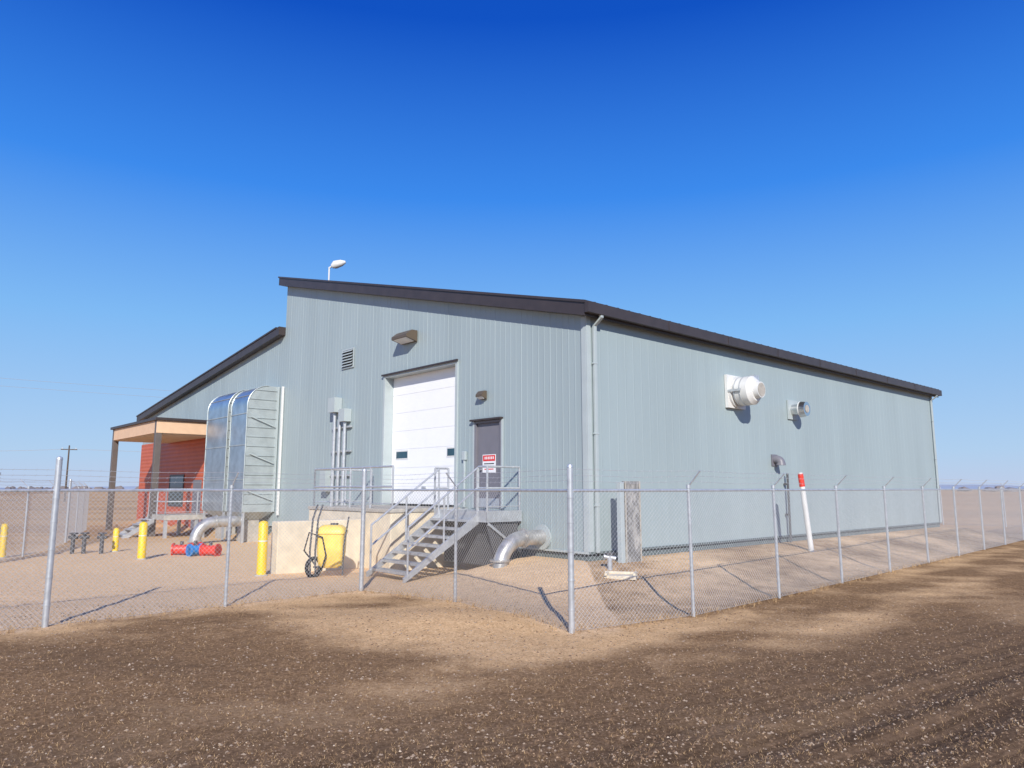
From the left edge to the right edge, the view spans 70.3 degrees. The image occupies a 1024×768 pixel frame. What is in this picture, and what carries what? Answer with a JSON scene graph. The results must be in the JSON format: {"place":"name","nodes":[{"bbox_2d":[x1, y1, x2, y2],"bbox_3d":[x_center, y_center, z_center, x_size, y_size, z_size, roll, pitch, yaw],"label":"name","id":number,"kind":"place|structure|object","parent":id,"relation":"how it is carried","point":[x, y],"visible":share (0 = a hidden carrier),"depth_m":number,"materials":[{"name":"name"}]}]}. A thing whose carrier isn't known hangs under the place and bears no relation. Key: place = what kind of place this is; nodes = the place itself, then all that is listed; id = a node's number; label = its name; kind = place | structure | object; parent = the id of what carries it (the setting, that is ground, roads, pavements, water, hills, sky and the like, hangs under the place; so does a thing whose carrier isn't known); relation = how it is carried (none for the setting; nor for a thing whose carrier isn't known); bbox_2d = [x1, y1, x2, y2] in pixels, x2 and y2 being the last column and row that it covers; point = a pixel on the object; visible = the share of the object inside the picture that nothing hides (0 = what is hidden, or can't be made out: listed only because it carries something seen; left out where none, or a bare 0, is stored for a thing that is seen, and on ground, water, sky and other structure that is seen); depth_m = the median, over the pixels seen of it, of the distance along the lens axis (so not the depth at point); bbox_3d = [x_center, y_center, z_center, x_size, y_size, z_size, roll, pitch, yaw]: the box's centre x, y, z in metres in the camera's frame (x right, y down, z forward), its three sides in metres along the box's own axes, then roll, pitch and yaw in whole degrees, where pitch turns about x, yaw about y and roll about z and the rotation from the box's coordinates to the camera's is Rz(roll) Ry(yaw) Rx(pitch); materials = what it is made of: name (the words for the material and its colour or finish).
{"place":"outdoors","nodes":[
{"label":"outdoors","id":0,"kind":"place"},
{"bbox_2d":[483,454,495,472],"bbox_3d":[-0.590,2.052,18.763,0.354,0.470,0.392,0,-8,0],"label":"door warning sign","id":1,"kind":"object","parent":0,"point":[489,459],"visible":0.91,"depth_m":18.73,"materials":[{"name":"white plastic"}]},
{"bbox_2d":[0,490,1023,767],"bbox_3d":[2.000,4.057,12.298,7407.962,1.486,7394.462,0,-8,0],"label":"ground","id":2,"kind":"structure","parent":0,"point":[962,574],"depth_m":8.66,"materials":[{"name":"beige gravel"}]},
{"bbox_2d":[0,523,7,557],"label":"yellow bollard","id":3,"kind":"object","parent":2,"relation":"on","point":[1,542],"visible":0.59,"depth_m":21.41,"materials":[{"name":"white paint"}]},
{"bbox_2d":[0,479,89,560],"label":"chain link fence","id":4,"kind":"object","parent":2,"relation":"on","point":[80,508],"visible":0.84,"depth_m":24.06,"materials":[{"name":"metal"}]},
{"bbox_2d":[61,445,73,501],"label":"utility pole","id":5,"kind":"object","parent":2,"relation":"on","point":[68,449],"visible":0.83,"depth_m":111.22,"materials":[{"name":"brown wood"}]},
{"bbox_2d":[4,378,167,451],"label":"power lines","id":6,"kind":"object","parent":5,"relation":"attached to","point":[77,391],"visible":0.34,"depth_m":48.65,"materials":[{"name":"metal"}]},
{"bbox_2d":[68,532,107,553],"bbox_3d":[-13.150,4.978,22.521,1.180,0.746,0.260,0,-8,0],"label":"valve manifold","id":7,"kind":"object","parent":2,"relation":"on","point":[86,537],"visible":0.76,"depth_m":22.50,"materials":[{"name":"grey metal"}]},
{"bbox_2d":[110,528,119,551],"bbox_3d":[-12.650,5.069,23.215,0.276,0.950,0.280,0,-8,0],"label":"yellow bollard","id":8,"kind":"object","parent":2,"relation":"on","point":[115,545],"visible":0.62,"depth_m":23.16,"materials":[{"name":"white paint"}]},
{"bbox_2d":[136,522,147,559],"bbox_3d":[-10.500,4.543,20.664,0.315,1.250,0.320,0,-8,0],"label":"yellow bollard","id":9,"kind":"object","parent":2,"relation":"on","point":[142,546],"visible":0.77,"depth_m":20.60,"materials":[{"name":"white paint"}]},
{"bbox_2d":[105,417,206,536],"bbox_3d":[-16.645,4.453,34.252,2.700,5.120,7.300,7,-11,-41],"label":"entrance canopy","id":10,"kind":"object","parent":2,"relation":"on","point":[157,431],"visible":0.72,"depth_m":32.30,"materials":[{"name":"dark bronze metal"},{"name":"tan wood"}]},
{"bbox_2d":[119,491,212,537],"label":"access platform","id":11,"kind":"structure","parent":2,"relation":"on","point":[169,516],"depth_m":30.27,"materials":[{"name":"metal"}]},
{"bbox_2d":[136,438,211,530],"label":"red entrance wall","id":12,"kind":"structure","parent":2,"relation":"on","point":[185,456],"depth_m":36.44,"materials":[{"name":"metal"}]},
{"bbox_2d":[171,541,191,554],"bbox_3d":[-10.000,4.977,22.016,0.520,0.430,0.380,2,-8,-11],"label":"pipe fitting","id":13,"kind":"object","parent":2,"relation":"on","point":[180,548],"visible":0.61,"depth_m":21.90,"materials":[{"name":"red paint"}]},
{"bbox_2d":[185,542,202,556],"bbox_3d":[-9.500,4.953,21.817,0.380,0.430,0.400,-6,-10,38],"label":"pipe fitting","id":14,"kind":"object","parent":2,"relation":"on","point":[193,551],"visible":0.68,"depth_m":21.70,"materials":[{"name":"blue paint"}]},
{"bbox_2d":[199,542,221,555],"bbox_3d":[-9.000,4.930,21.720,0.520,0.430,0.380,-2,-8,11],"label":"pipe fitting","id":15,"kind":"object","parent":2,"relation":"on","point":[208,551],"visible":0.86,"depth_m":21.62,"materials":[{"name":"red paint"}]},
{"bbox_2d":[187,515,240,542],"bbox_3d":[-10.949,5.412,26.856,1.929,1.141,0.500,7,-11,-41],"label":"pipe elbow","id":16,"kind":"object","parent":2,"relation":"on","point":[235,522],"visible":0.73,"depth_m":26.58,"materials":[{"name":"silver metal"}]},
{"bbox_2d":[202,386,283,542],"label":"air ducts","id":17,"kind":"object","parent":2,"relation":"on","point":[242,431],"visible":0.95,"depth_m":28.01,"materials":[{"name":"metal"}]},
{"bbox_2d":[254,521,268,575],"bbox_3d":[-5.790,3.904,16.866,0.315,1.450,0.320,0,-8,0],"label":"yellow bollard","id":18,"kind":"object","parent":2,"relation":"on","point":[262,539],"visible":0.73,"depth_m":16.80,"materials":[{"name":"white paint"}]},
{"bbox_2d":[303,504,349,577],"bbox_3d":[-4.215,3.600,16.709,1.006,1.654,0.597,0,-8,0],"label":"yellow tank cart","id":19,"kind":"object","parent":2,"relation":"on","point":[333,546],"visible":0.82,"depth_m":16.52,"materials":[{"name":"plastic"}]},
{"bbox_2d":[270,505,460,573],"bbox_3d":[-4.505,4.190,19.333,4.510,1.800,4.410,7,-11,-41],"label":"loading dock","id":20,"kind":"object","parent":2,"relation":"on","point":[279,539],"visible":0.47,"depth_m":18.17,"materials":[{"name":"concrete"}]},
{"bbox_2d":[313,465,393,507],"bbox_3d":[-4.479,2.839,20.040,1.777,1.076,4.614,3,-9,-17],"label":"dock handrail","id":21,"kind":"object","parent":20,"relation":"on","point":[346,469],"visible":0.98,"depth_m":19.82,"materials":[{"name":"metal"}]},
{"bbox_2d":[366,465,521,582],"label":"metal staircase","id":22,"kind":"structure","parent":2,"relation":"on","point":[466,536],"depth_m":17.20,"materials":[{"name":"metal"}]},
{"bbox_2d":[0,554,968,634],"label":"fence line weeds","id":23,"kind":"object","parent":2,"relation":"on","point":[554,624],"visible":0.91,"depth_m":12.33,"materials":[{"name":"beige plant"}]},
{"bbox_2d":[0,456,1023,633],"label":"chain link fence","id":24,"kind":"object","parent":2,"relation":"on","point":[56,490],"visible":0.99,"depth_m":12.57,"materials":[{"name":"metal"}]},
{"bbox_2d":[0,604,1023,767],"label":"dirt clods","id":25,"kind":"object","parent":2,"relation":"on","point":[530,749],"visible":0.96,"depth_m":6.63,"materials":[{"name":"brown soil"}]},
{"bbox_2d":[5,486,1023,491],"bbox_3d":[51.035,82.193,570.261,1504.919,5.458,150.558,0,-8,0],"label":"distant trees","id":26,"kind":"object","parent":2,"relation":"on","point":[121,487],"visible":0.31,"depth_m":555.29,"materials":[{"name":"plant"}]},
{"bbox_2d":[490,524,550,567],"bbox_3d":[0.139,3.700,16.457,1.549,0.988,0.580,7,-11,-41],"label":"pipe elbow","id":27,"kind":"object","parent":2,"relation":"on","point":[519,543],"visible":0.73,"depth_m":16.37,"materials":[{"name":"silver metal"}]},
{"bbox_2d":[143,287,939,551],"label":"walls","id":28,"kind":"structure","parent":2,"relation":"on","point":[348,331],"depth_m":20.80,"materials":[{"name":"grey metal"}]},
{"bbox_2d":[319,397,351,504],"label":"electrical conduits","id":29,"kind":"object","parent":28,"relation":"attached to","point":[335,408],"visible":0.71,"depth_m":24.30,"materials":[{"name":"metal"}]},
{"bbox_2d":[341,347,354,369],"bbox_3d":[-5.582,-0.866,24.646,0.077,0.680,0.800,7,-11,-41],"label":"wall louver","id":30,"kind":"object","parent":28,"relation":"attached to","point":[347,358],"depth_m":24.62,"materials":[{"name":"grey metal"}]},
{"bbox_2d":[391,330,416,344],"bbox_3d":[-3.227,-1.411,21.837,0.403,0.330,0.800,7,-11,-41],"label":"wall light","id":31,"kind":"object","parent":28,"relation":"attached to","point":[406,337],"visible":1,"depth_m":21.65,"materials":[{"name":"brown metal"}]},
{"bbox_2d":[380,359,502,508],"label":"door frames","id":32,"kind":"structure","parent":28,"relation":"attached to","point":[487,436],"depth_m":19.66,"materials":[{"name":"grey metal"}]},
{"bbox_2d":[391,367,454,506],"bbox_3d":[-2.532,1.594,21.378,0.100,3.920,3.590,7,-11,-41],"label":"overhead door","id":33,"kind":"structure","parent":32,"relation":"attached to","point":[423,434],"depth_m":21.46,"materials":[{"name":"white paint"}]},
{"bbox_2d":[462,451,466,507],"bbox_3d":[-1.278,2.533,19.332,0.072,1.480,0.140,7,-11,-41],"label":"door control box","id":34,"kind":"object","parent":28,"relation":"attached to","point":[464,456],"visible":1,"depth_m":19.35,"materials":[{"name":"grey metal"}]},
{"bbox_2d":[475,390,486,399],"bbox_3d":[-0.803,0.289,19.040,0.183,0.220,0.260,7,-11,-41],"label":"wall light","id":35,"kind":"object","parent":28,"relation":"attached to","point":[481,395],"visible":1,"depth_m":18.98,"materials":[{"name":"brown metal"}]},
{"bbox_2d":[136,276,941,420],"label":"roof","id":36,"kind":"structure","parent":28,"relation":"on","point":[578,307],"depth_m":21.49,"materials":[{"name":"brown metal"}]},
{"bbox_2d":[328,260,345,279],"bbox_3d":[-6.653,-4.262,27.644,0.662,0.945,0.320,0,-8,0],"label":"roof floodlight","id":37,"kind":"object","parent":36,"relation":"on","point":[335,264],"visible":0.94,"depth_m":27.61,"materials":[{"name":"white metal"}]},
{"bbox_2d":[143,287,938,551],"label":"siding ribs","id":38,"kind":"object","parent":28,"relation":"attached to","point":[556,411],"visible":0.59,"depth_m":20.97,"materials":[{"name":"grey metal"}]},
{"bbox_2d":[268,316,941,554],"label":"corner trim","id":39,"kind":"structure","parent":28,"relation":"attached to","point":[586,393],"depth_m":16.37,"materials":[{"name":"paint"}]},
{"bbox_2d":[724,374,765,409],"bbox_3d":[6.543,0.195,20.215,0.920,0.920,0.857,7,-11,-41],"label":"exhaust fan","id":40,"kind":"object","parent":28,"relation":"attached to","point":[741,393],"visible":1,"depth_m":20.02,"materials":[{"name":"white paint"}]},
{"bbox_2d":[592,315,941,552],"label":"downspouts","id":41,"kind":"object","parent":28,"relation":"attached to","point":[595,404],"visible":0.94,"depth_m":16.41,"materials":[{"name":"grey metal"}]},
{"bbox_2d":[771,454,785,465],"bbox_3d":[7.919,2.251,21.517,0.340,0.340,0.347,7,-11,-41],"label":"gooseneck vent","id":42,"kind":"object","parent":28,"relation":"attached to","point":[776,460],"visible":1,"depth_m":21.49,"materials":[{"name":"grey metal"}]},
{"bbox_2d":[784,473,791,541],"bbox_3d":[8.234,3.747,21.703,0.080,2.150,0.145,7,-11,-41],"label":"ground conduit","id":43,"kind":"object","parent":28,"relation":"attached to","point":[787,479],"visible":0.69,"depth_m":21.67,"materials":[{"name":"grey metal"}]},
{"bbox_2d":[787,400,809,419],"bbox_3d":[8.898,0.788,22.515,0.600,0.600,0.497,7,-11,-41],"label":"stainless vent","id":44,"kind":"object","parent":28,"relation":"attached to","point":[800,409],"visible":1,"depth_m":22.44,"materials":[{"name":"metal"}]},
{"bbox_2d":[212,508,939,560],"bbox_3d":[-1.575,7.015,35.561,21.720,1.020,33.920,7,-11,-41],"label":"foundation","id":45,"kind":"object","parent":2,"relation":"on","point":[531,552],"visible":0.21,"depth_m":18.91,"materials":[{"name":"paint"}]},
{"bbox_2d":[603,552,615,569],"bbox_3d":[2.000,3.670,14.880,0.255,0.440,0.180,0,-8,0],"label":"yard hydrant","id":46,"kind":"object","parent":2,"relation":"on","point":[610,558],"visible":0.82,"depth_m":14.85,"materials":[{"name":"metal"}]},
{"bbox_2d":[604,571,637,579],"bbox_3d":[2.149,3.777,14.359,0.653,0.120,0.435,-1,-8,10],"label":"concrete splash block","id":47,"kind":"object","parent":2,"relation":"on","point":[616,576],"depth_m":14.26,"materials":[{"name":"beige concrete"}]},
{"bbox_2d":[616,481,641,562],"bbox_3d":[2.574,3.108,16.052,0.700,1.910,0.160,7,-11,-41],"label":"weathered panel post","id":48,"kind":"object","parent":2,"relation":"on","point":[630,485],"visible":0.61,"depth_m":15.97,"materials":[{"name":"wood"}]},
{"bbox_2d":[798,473,813,551],"bbox_3d":[8.045,3.597,19.891,0.346,2.328,0.150,0,-8,0],"label":"pipeline marker","id":49,"kind":"object","parent":2,"relation":"on","point":[801,479],"visible":0.81,"depth_m":19.86,"materials":[{"name":"white paint"}]},
{"bbox_2d":[939,483,1023,526],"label":"chain link fence","id":50,"kind":"object","parent":2,"relation":"on","point":[978,503],"visible":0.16,"depth_m":39.25,"materials":[{"name":"metal"}]},
{"bbox_2d":[0,485,1023,488],"bbox_3d":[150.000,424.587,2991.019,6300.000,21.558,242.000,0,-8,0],"label":"hills","id":51,"kind":"structure","parent":0,"point":[956,487],"depth_m":2897.61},
{"bbox_2d":[0,0,1023,487],"label":"sky","id":52,"kind":"structure","parent":0,"point":[841,182],"materials":[{"name":"blue"}]}
]}

